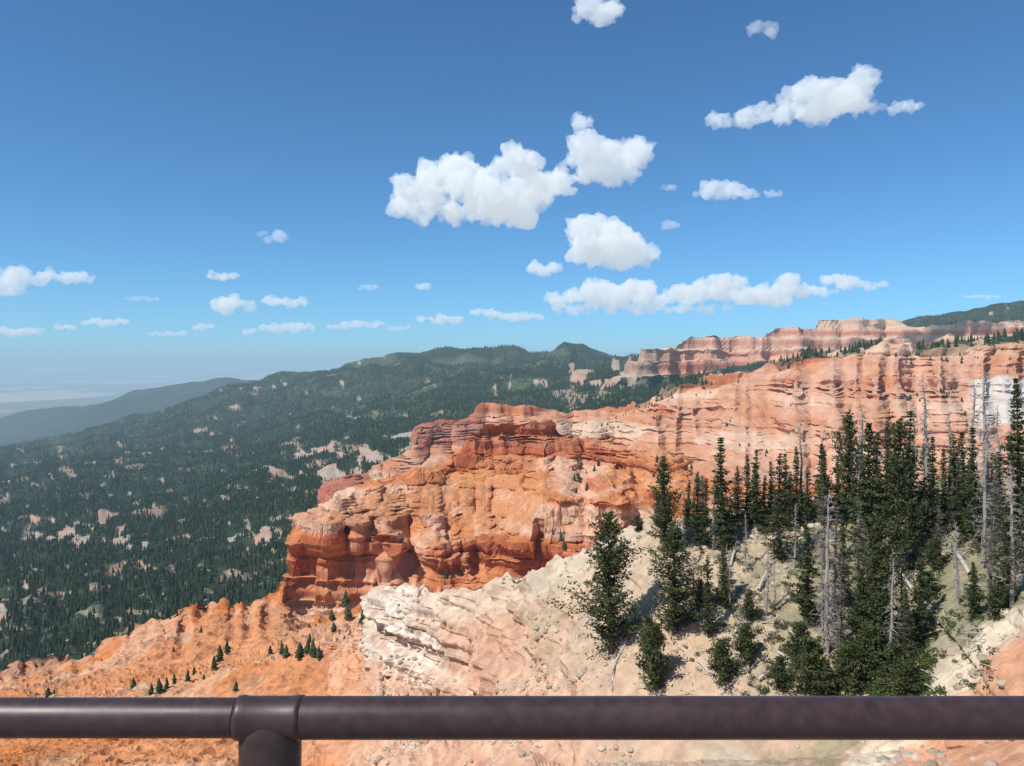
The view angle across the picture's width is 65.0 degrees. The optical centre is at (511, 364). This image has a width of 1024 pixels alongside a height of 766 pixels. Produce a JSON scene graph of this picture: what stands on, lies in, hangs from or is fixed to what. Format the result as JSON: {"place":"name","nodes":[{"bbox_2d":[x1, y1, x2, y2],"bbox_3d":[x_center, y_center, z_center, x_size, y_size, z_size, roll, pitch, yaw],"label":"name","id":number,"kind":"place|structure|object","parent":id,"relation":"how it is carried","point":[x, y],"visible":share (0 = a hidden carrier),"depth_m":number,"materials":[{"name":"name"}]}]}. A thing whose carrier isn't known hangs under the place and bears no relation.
{"place":"outdoors","nodes":[
{"label":"outdoors","id":0,"kind":"place"},
{"bbox_2d":[0,301,1023,765],"bbox_3d":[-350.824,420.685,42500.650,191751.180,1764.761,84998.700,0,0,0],"label":"canyon terrain","id":1,"kind":"structure","parent":0,"point":[476,509],"depth_m":616.26,"materials":[{"name":"orange stone"}]},
{"bbox_2d":[41,351,981,696],"bbox_3d":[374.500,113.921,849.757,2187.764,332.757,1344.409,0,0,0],"label":"scattered conifers on slopes","id":2,"kind":"object","parent":1,"relation":"on","point":[311,649],"visible":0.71,"depth_m":380.66,"materials":[{"name":"green plant"}]},
{"bbox_2d":[0,301,1023,669],"bbox_3d":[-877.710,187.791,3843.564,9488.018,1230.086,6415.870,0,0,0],"label":"distant conifer forest","id":3,"kind":"object","parent":1,"relation":"on","point":[194,587],"visible":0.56,"depth_m":2311.41,"materials":[{"name":"green plant"}]},
{"bbox_2d":[542,510,648,654],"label":"pine tree","id":4,"kind":"object","parent":1,"relation":"on","point":[608,559],"visible":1,"depth_m":87.43,"materials":[{"name":"green plant"}]},
{"bbox_2d":[613,616,639,663],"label":"fallen log","id":5,"kind":"object","parent":1,"relation":"on","point":[624,643],"visible":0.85,"depth_m":87.51,"materials":[{"name":"grey wood"}]},
{"bbox_2d":[628,515,643,531],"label":"mountain juniper bush","id":6,"kind":"object","parent":1,"relation":"on","point":[637,524],"visible":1,"depth_m":105.51,"materials":[{"name":"green plant"}]},
{"bbox_2d":[637,615,661,651],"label":"mountain juniper bush","id":7,"kind":"object","parent":1,"relation":"on","point":[647,619],"visible":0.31,"depth_m":83.76,"materials":[{"name":"green plant"}]},
{"bbox_2d":[635,621,680,691],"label":"mountain juniper bush","id":8,"kind":"object","parent":1,"relation":"on","point":[653,667],"visible":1,"depth_m":79.25,"materials":[{"name":"green plant"}]},
{"bbox_2d":[646,456,688,549],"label":"pine tree","id":9,"kind":"object","parent":1,"relation":"on","point":[666,515],"visible":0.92,"depth_m":97.16,"materials":[{"name":"green plant"}]},
{"bbox_2d":[642,524,712,634],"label":"pine tree","id":10,"kind":"object","parent":1,"relation":"on","point":[674,612],"visible":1,"depth_m":83.55,"materials":[{"name":"green plant"}]},
{"bbox_2d":[676,480,693,526],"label":"spruce tree","id":11,"kind":"object","parent":1,"relation":"on","point":[686,510],"visible":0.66,"depth_m":101.33,"materials":[{"name":"green plant"}]},
{"bbox_2d":[358,476,1023,765],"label":"loose rocks","id":12,"kind":"object","parent":1,"relation":"on","point":[1000,683],"visible":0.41,"depth_m":89.19,"materials":[{"name":"stone"}]},
{"bbox_2d":[682,479,710,546],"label":"spruce tree","id":13,"kind":"object","parent":1,"relation":"on","point":[696,521],"visible":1,"depth_m":96.65,"materials":[{"name":"green plant"}]},
{"bbox_2d":[692,579,713,606],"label":"mountain juniper bush","id":14,"kind":"object","parent":1,"relation":"on","point":[700,601],"visible":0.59,"depth_m":86.69,"materials":[{"name":"green plant"}]},
{"bbox_2d":[699,478,710,525],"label":"spruce tree","id":15,"kind":"object","parent":1,"relation":"on","point":[706,500],"visible":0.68,"depth_m":99.67,"materials":[{"name":"green plant"}]},
{"bbox_2d":[693,555,727,638],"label":"spruce tree","id":16,"kind":"object","parent":1,"relation":"on","point":[707,627],"visible":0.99,"depth_m":81.90,"materials":[{"name":"green plant"}]},
{"bbox_2d":[707,468,720,549],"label":"dead tree","id":17,"kind":"object","parent":1,"relation":"on","point":[713,538],"visible":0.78,"depth_m":96.00,"materials":[{"name":"grey wood"}]},
{"bbox_2d":[710,544,737,607],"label":"spruce tree","id":18,"kind":"object","parent":1,"relation":"on","point":[723,590],"visible":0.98,"depth_m":85.24,"materials":[{"name":"green plant"}]},
{"bbox_2d":[704,437,747,550],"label":"spruce tree","id":19,"kind":"object","parent":1,"relation":"on","point":[725,534],"visible":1,"depth_m":95.11,"materials":[{"name":"green plant"}]},
{"bbox_2d":[705,636,747,684],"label":"mountain juniper bush","id":20,"kind":"object","parent":1,"relation":"on","point":[721,653],"visible":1,"depth_m":76.37,"materials":[{"name":"green plant"}]},
{"bbox_2d":[725,550,735,604],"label":"dead tree","id":21,"kind":"object","parent":1,"relation":"on","point":[730,594],"visible":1,"depth_m":84.76,"materials":[{"name":"grey wood"}]},
{"bbox_2d":[729,466,748,525],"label":"spruce tree","id":22,"kind":"object","parent":1,"relation":"on","point":[736,489],"visible":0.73,"depth_m":99.57,"materials":[{"name":"green plant"}]},
{"bbox_2d":[720,658,758,694],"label":"fallen log","id":23,"kind":"object","parent":1,"relation":"on","point":[730,684],"visible":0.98,"depth_m":76.06,"materials":[{"name":"grey wood"}]},
{"bbox_2d":[740,514,750,565],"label":"dead tree","id":24,"kind":"object","parent":1,"relation":"on","point":[744,550],"visible":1,"depth_m":90.46,"materials":[{"name":"grey wood"}]},
{"bbox_2d":[738,454,755,527],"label":"spruce tree","id":25,"kind":"object","parent":1,"relation":"on","point":[746,501],"visible":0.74,"depth_m":98.36,"materials":[{"name":"green plant"}]},
{"bbox_2d":[733,589,762,620],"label":"mountain juniper bush","id":26,"kind":"object","parent":1,"relation":"on","point":[749,606],"visible":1,"depth_m":81.62,"materials":[{"name":"green plant"}]},
{"bbox_2d":[732,621,766,664],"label":"mountain juniper bush","id":27,"kind":"object","parent":1,"relation":"on","point":[744,649],"visible":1,"depth_m":77.18,"materials":[{"name":"green plant"}]},
{"bbox_2d":[745,449,768,531],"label":"spruce tree","id":28,"kind":"object","parent":1,"relation":"on","point":[756,509],"visible":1,"depth_m":95.91,"materials":[{"name":"green plant"}]},
{"bbox_2d":[756,475,772,527],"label":"spruce tree","id":29,"kind":"object","parent":1,"relation":"on","point":[764,488],"visible":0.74,"depth_m":96.75,"materials":[{"name":"green plant"}]},
{"bbox_2d":[760,539,773,616],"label":"dead tree","id":30,"kind":"object","parent":1,"relation":"on","point":[766,600],"visible":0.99,"depth_m":82.17,"materials":[{"name":"grey wood"}]},
{"bbox_2d":[766,462,777,522],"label":"spruce tree","id":31,"kind":"object","parent":1,"relation":"on","point":[772,487],"visible":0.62,"depth_m":97.17,"materials":[{"name":"green plant"}]},
{"bbox_2d":[753,453,803,560],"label":"spruce tree","id":32,"kind":"object","parent":1,"relation":"on","point":[777,543],"visible":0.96,"depth_m":89.84,"materials":[{"name":"green plant"}]},
{"bbox_2d":[761,655,795,690],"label":"mountain juniper bush","id":33,"kind":"object","parent":1,"relation":"on","point":[778,665],"visible":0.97,"depth_m":73.25,"materials":[{"name":"green plant"}]},
{"bbox_2d":[776,454,793,520],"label":"spruce tree","id":34,"kind":"object","parent":1,"relation":"on","point":[783,507],"visible":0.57,"depth_m":97.09,"materials":[{"name":"green plant"}]},
{"bbox_2d":[785,502,800,569],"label":"dead tree","id":35,"kind":"object","parent":1,"relation":"on","point":[794,550],"visible":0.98,"depth_m":88.38,"materials":[{"name":"grey wood"}]},
{"bbox_2d":[783,472,803,530],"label":"spruce tree","id":36,"kind":"object","parent":1,"relation":"on","point":[791,486],"visible":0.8,"depth_m":96.17,"materials":[{"name":"green plant"}]},
{"bbox_2d":[787,446,808,523],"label":"spruce tree","id":37,"kind":"object","parent":1,"relation":"on","point":[796,475],"visible":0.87,"depth_m":96.33,"materials":[{"name":"green plant"}]},
{"bbox_2d":[592,528,1004,694],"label":"fallen branches","id":38,"kind":"object","parent":1,"relation":"on","point":[842,626],"visible":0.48,"depth_m":77.42,"materials":[{"name":"grey wood"}]},
{"bbox_2d":[788,419,812,518],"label":"dead tree","id":39,"kind":"object","parent":1,"relation":"on","point":[802,462],"visible":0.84,"depth_m":96.85,"materials":[{"name":"grey wood"}]},
{"bbox_2d":[779,621,823,662],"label":"mountain juniper bush","id":40,"kind":"object","parent":1,"relation":"on","point":[799,628],"visible":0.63,"depth_m":75.70,"materials":[{"name":"green plant"}]},
{"bbox_2d":[786,512,820,628],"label":"spruce tree","id":41,"kind":"object","parent":1,"relation":"on","point":[807,605],"visible":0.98,"depth_m":79.57,"materials":[{"name":"green plant"}]},
{"bbox_2d":[801,467,816,522],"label":"spruce tree","id":42,"kind":"object","parent":1,"relation":"on","point":[809,507],"visible":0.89,"depth_m":95.99,"materials":[{"name":"green plant"}]},
{"bbox_2d":[782,635,841,695],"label":"mountain juniper bush","id":43,"kind":"object","parent":1,"relation":"on","point":[810,659],"visible":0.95,"depth_m":71.08,"materials":[{"name":"green plant"}]},
{"bbox_2d":[810,474,831,569],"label":"dying spruce tree","id":44,"kind":"object","parent":1,"relation":"on","point":[822,522],"visible":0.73,"depth_m":87.83,"materials":[{"name":"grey plant"}]},
{"bbox_2d":[814,561,829,645],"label":"dead tree","id":45,"kind":"object","parent":1,"relation":"on","point":[822,607],"visible":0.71,"depth_m":76.78,"materials":[{"name":"grey wood"}]},
{"bbox_2d":[803,659,841,695],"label":"mountain juniper bush","id":46,"kind":"object","parent":1,"relation":"on","point":[824,668],"visible":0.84,"depth_m":70.25,"materials":[{"name":"green plant"}]},
{"bbox_2d":[810,444,841,523],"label":"spruce tree","id":47,"kind":"object","parent":1,"relation":"on","point":[821,452],"visible":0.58,"depth_m":95.64,"materials":[{"name":"green plant"}]},
{"bbox_2d":[816,453,835,526],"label":"spruce tree","id":48,"kind":"object","parent":1,"relation":"on","point":[823,471],"visible":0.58,"depth_m":94.87,"materials":[{"name":"green plant"}]},
{"bbox_2d":[808,489,848,655],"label":"dead tree","id":49,"kind":"object","parent":1,"relation":"on","point":[826,611],"visible":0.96,"depth_m":75.79,"materials":[{"name":"grey wood"}]},
{"bbox_2d":[659,528,1006,695],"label":"undergrowth shrubs","id":50,"kind":"object","parent":1,"relation":"on","point":[871,688],"visible":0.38,"depth_m":71.51,"materials":[{"name":"green plant"}]},
{"bbox_2d":[819,494,849,632],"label":"dying spruce tree","id":51,"kind":"object","parent":1,"relation":"on","point":[834,564],"visible":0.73,"depth_m":78.19,"materials":[{"name":"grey plant"}]},
{"bbox_2d":[816,563,852,663],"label":"conifer tree","id":52,"kind":"object","parent":1,"relation":"on","point":[840,620],"visible":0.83,"depth_m":74.30,"materials":[{"name":"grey plant"}]},
{"bbox_2d":[826,457,850,523],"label":"spruce tree","id":53,"kind":"object","parent":1,"relation":"on","point":[837,491],"visible":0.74,"depth_m":94.70,"materials":[{"name":"green plant"}]},
{"bbox_2d":[824,407,866,523],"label":"spruce tree","id":54,"kind":"object","parent":1,"relation":"on","point":[846,459],"visible":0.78,"depth_m":93.87,"materials":[{"name":"green plant"}]},
{"bbox_2d":[837,517,855,606],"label":"spruce tree","id":55,"kind":"object","parent":1,"relation":"on","point":[843,553],"visible":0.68,"depth_m":81.77,"materials":[{"name":"green plant"}]},
{"bbox_2d":[829,639,876,692],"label":"mountain juniper bush","id":56,"kind":"object","parent":1,"relation":"on","point":[846,654],"visible":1,"depth_m":69.92,"materials":[{"name":"green plant"}]},
{"bbox_2d":[841,453,865,527],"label":"spruce tree","id":57,"kind":"object","parent":1,"relation":"on","point":[847,508],"visible":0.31,"depth_m":93.10,"materials":[{"name":"green plant"}]},
{"bbox_2d":[847,430,863,527],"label":"conifer tree","id":58,"kind":"object","parent":1,"relation":"on","point":[858,471],"visible":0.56,"depth_m":92.64,"materials":[{"name":"green plant"}]},
{"bbox_2d":[847,494,868,601],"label":"dying spruce tree","id":59,"kind":"object","parent":1,"relation":"on","point":[859,554],"visible":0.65,"depth_m":81.78,"materials":[{"name":"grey plant"}]},
{"bbox_2d":[844,569,875,655],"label":"spruce tree","id":60,"kind":"object","parent":1,"relation":"on","point":[858,614],"visible":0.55,"depth_m":74.31,"materials":[{"name":"green plant"}]},
{"bbox_2d":[853,403,874,486],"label":"dead tree","id":61,"kind":"object","parent":1,"relation":"on","point":[862,432],"visible":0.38,"depth_m":93.97,"materials":[{"name":"grey wood"}]},
{"bbox_2d":[826,423,904,573],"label":"spruce tree","id":62,"kind":"object","parent":1,"relation":"on","point":[868,490],"visible":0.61,"depth_m":85.46,"materials":[{"name":"green plant"}]},
{"bbox_2d":[852,620,889,667],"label":"mountain juniper bush","id":63,"kind":"object","parent":1,"relation":"on","point":[871,645],"visible":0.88,"depth_m":71.41,"materials":[{"name":"green plant"}]},
{"bbox_2d":[865,432,887,526],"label":"spruce tree","id":64,"kind":"object","parent":1,"relation":"on","point":[877,455],"visible":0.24,"depth_m":92.76,"materials":[{"name":"green plant"}]},
{"bbox_2d":[851,510,912,648],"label":"pine tree","id":65,"kind":"object","parent":1,"relation":"on","point":[878,583],"visible":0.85,"depth_m":73.34,"materials":[{"name":"green plant"}]},
{"bbox_2d":[875,420,896,519],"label":"spruce tree","id":66,"kind":"object","parent":1,"relation":"on","point":[887,428],"visible":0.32,"depth_m":93.07,"materials":[{"name":"green plant"}]},
{"bbox_2d":[880,553,902,650],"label":"dead tree","id":67,"kind":"object","parent":1,"relation":"on","point":[891,634],"visible":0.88,"depth_m":71.68,"materials":[{"name":"grey wood"}]},
{"bbox_2d":[870,642,924,690],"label":"mountain juniper bush","id":68,"kind":"object","parent":1,"relation":"on","point":[894,655],"visible":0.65,"depth_m":67.88,"materials":[{"name":"green plant"}]},
{"bbox_2d":[894,542,915,646],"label":"dying spruce tree","id":69,"kind":"object","parent":1,"relation":"on","point":[900,599],"visible":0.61,"depth_m":72.79,"materials":[{"name":"green plant"}]},
{"bbox_2d":[879,658,931,695],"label":"mountain juniper bush","id":70,"kind":"object","parent":1,"relation":"on","point":[905,672],"visible":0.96,"depth_m":65.92,"materials":[{"name":"green plant"}]},
{"bbox_2d":[870,417,941,574],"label":"pine tree","id":71,"kind":"object","parent":1,"relation":"on","point":[898,464],"visible":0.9,"depth_m":83.66,"materials":[{"name":"green plant"}]},
{"bbox_2d":[895,588,924,658],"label":"spruce tree","id":72,"kind":"object","parent":1,"relation":"on","point":[906,635],"visible":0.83,"depth_m":70.86,"materials":[{"name":"green plant"}]},
{"bbox_2d":[899,411,924,535],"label":"spruce tree","id":73,"kind":"object","parent":1,"relation":"on","point":[910,492],"visible":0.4,"depth_m":89.15,"materials":[{"name":"green plant"}]},
{"bbox_2d":[909,399,921,499],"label":"dead tree","id":74,"kind":"object","parent":1,"relation":"on","point":[913,442],"visible":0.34,"depth_m":91.06,"materials":[{"name":"grey wood"}]},
{"bbox_2d":[904,547,935,647],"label":"spruce tree","id":75,"kind":"object","parent":1,"relation":"on","point":[918,614],"visible":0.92,"depth_m":72.48,"materials":[{"name":"green plant"}]},
{"bbox_2d":[912,444,931,529],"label":"spruce tree","id":76,"kind":"object","parent":1,"relation":"on","point":[922,458],"visible":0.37,"depth_m":89.48,"materials":[{"name":"green plant"}]},
{"bbox_2d":[908,569,944,599],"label":"mountain juniper bush","id":77,"kind":"object","parent":1,"relation":"on","point":[929,577],"visible":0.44,"depth_m":76.43,"materials":[{"name":"green plant"}]},
{"bbox_2d":[912,372,943,531],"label":"dead tree","id":78,"kind":"object","parent":1,"relation":"on","point":[925,462],"visible":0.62,"depth_m":89.17,"materials":[{"name":"grey wood"}]},
{"bbox_2d":[917,437,949,539],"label":"spruce tree","id":79,"kind":"object","parent":1,"relation":"on","point":[932,480],"visible":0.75,"depth_m":85.46,"materials":[{"name":"green plant"}]},
{"bbox_2d":[922,538,952,569],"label":"mountain juniper bush","id":80,"kind":"object","parent":1,"relation":"on","point":[929,556],"visible":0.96,"depth_m":80.18,"materials":[{"name":"green plant"}]},
{"bbox_2d":[930,494,946,569],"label":"dying spruce tree","id":81,"kind":"object","parent":1,"relation":"on","point":[937,534],"visible":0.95,"depth_m":80.31,"materials":[{"name":"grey plant"}]},
{"bbox_2d":[935,448,948,524],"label":"spruce tree","id":82,"kind":"object","parent":1,"relation":"on","point":[942,462],"visible":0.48,"depth_m":87.91,"materials":[{"name":"green plant"}]},
{"bbox_2d":[936,415,954,510],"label":"dead tree","id":83,"kind":"object","parent":1,"relation":"on","point":[950,433],"visible":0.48,"depth_m":87.36,"materials":[{"name":"grey wood"}]},
{"bbox_2d":[937,434,962,533],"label":"spruce tree","id":84,"kind":"object","parent":1,"relation":"on","point":[951,492],"visible":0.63,"depth_m":85.23,"materials":[{"name":"green plant"}]},
{"bbox_2d":[939,452,961,528],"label":"spruce tree","id":85,"kind":"object","parent":1,"relation":"on","point":[948,484],"visible":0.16,"depth_m":86.18,"materials":[{"name":"green plant"}]},
{"bbox_2d":[946,522,965,607],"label":"dead tree","id":86,"kind":"object","parent":1,"relation":"on","point":[958,594],"visible":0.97,"depth_m":71.20,"materials":[{"name":"grey wood"}]},
{"bbox_2d":[943,531,971,575],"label":"fallen log","id":87,"kind":"object","parent":1,"relation":"on","point":[966,567],"visible":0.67,"depth_m":78.21,"materials":[{"name":"grey wood"}]},
{"bbox_2d":[945,432,976,544],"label":"spruce tree","id":88,"kind":"object","parent":1,"relation":"on","point":[957,517],"visible":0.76,"depth_m":81.69,"materials":[{"name":"green plant"}]},
{"bbox_2d":[964,381,983,501],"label":"dead tree","id":89,"kind":"object","parent":1,"relation":"on","point":[973,417],"visible":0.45,"depth_m":84.94,"materials":[{"name":"grey wood"}]},
{"bbox_2d":[959,428,992,553],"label":"spruce tree","id":90,"kind":"object","parent":1,"relation":"on","point":[974,502],"visible":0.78,"depth_m":78.12,"materials":[{"name":"green plant"}]},
{"bbox_2d":[962,562,989,621],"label":"spruce tree","id":91,"kind":"object","parent":1,"relation":"on","point":[974,598],"visible":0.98,"depth_m":66.35,"materials":[{"name":"green plant"}]},
{"bbox_2d":[966,424,1000,568],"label":"dead tree","id":92,"kind":"object","parent":1,"relation":"on","point":[985,502],"visible":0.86,"depth_m":74.53,"materials":[{"name":"grey wood"}]},
{"bbox_2d":[971,458,1002,567],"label":"dying spruce tree","id":93,"kind":"object","parent":1,"relation":"on","point":[995,496],"visible":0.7,"depth_m":73.63,"materials":[{"name":"green plant"}]},
{"bbox_2d":[964,364,1013,529],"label":"dead tree","id":94,"kind":"object","parent":1,"relation":"on","point":[988,479],"visible":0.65,"depth_m":80.09,"materials":[{"name":"grey wood"}]},
{"bbox_2d":[980,505,1001,605],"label":"dying spruce tree","id":95,"kind":"object","parent":1,"relation":"on","point":[990,553],"visible":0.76,"depth_m":67.37,"materials":[{"name":"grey plant"}]},
{"bbox_2d":[979,579,1014,619],"bbox_3d":[38.954,18.887,64.519,2.865,3.709,2.783,0,0,-33],"label":"mountain juniper bush","id":96,"kind":"object","parent":1,"relation":"on","point":[999,602],"visible":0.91,"depth_m":64.14,"materials":[{"name":"green plant"}]},
{"bbox_2d":[990,405,1009,527],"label":"dead tree","id":97,"kind":"object","parent":1,"relation":"on","point":[997,429],"visible":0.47,"depth_m":80.15,"materials":[{"name":"grey wood"}]},
{"bbox_2d":[987,451,1017,541],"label":"spruce tree","id":98,"kind":"object","parent":1,"relation":"on","point":[999,502],"visible":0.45,"depth_m":76.98,"materials":[{"name":"green plant"}]},
{"bbox_2d":[986,499,1023,607],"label":"spruce tree","id":99,"kind":"object","parent":1,"relation":"on","point":[1006,541],"visible":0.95,"depth_m":63.90,"materials":[{"name":"green plant"}]},
{"bbox_2d":[988,464,1023,607],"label":"dead tree","id":100,"kind":"object","parent":1,"relation":"on","point":[1012,566],"visible":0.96,"depth_m":63.58,"materials":[{"name":"grey wood"}]},
{"bbox_2d":[994,378,1023,529],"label":"spruce tree","id":101,"kind":"object","parent":1,"relation":"on","point":[1015,459],"visible":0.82,"depth_m":78.45,"materials":[{"name":"green plant"}]},
{"bbox_2d":[1013,496,1023,574],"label":"spruce tree","id":102,"kind":"object","parent":1,"relation":"on","point":[1020,534],"visible":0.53,"depth_m":68.18,"materials":[{"name":"green plant"}]},
{"bbox_2d":[0,694,1023,765],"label":"metal railing","id":103,"kind":"object","parent":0,"point":[269,730],"visible":1,"depth_m":1.04,"materials":[{"name":"brown metal"}]},
{"bbox_2d":[0,0,1023,370],"label":"sky","id":104,"kind":"structure","parent":0,"point":[293,184],"materials":[{"name":"blue"}]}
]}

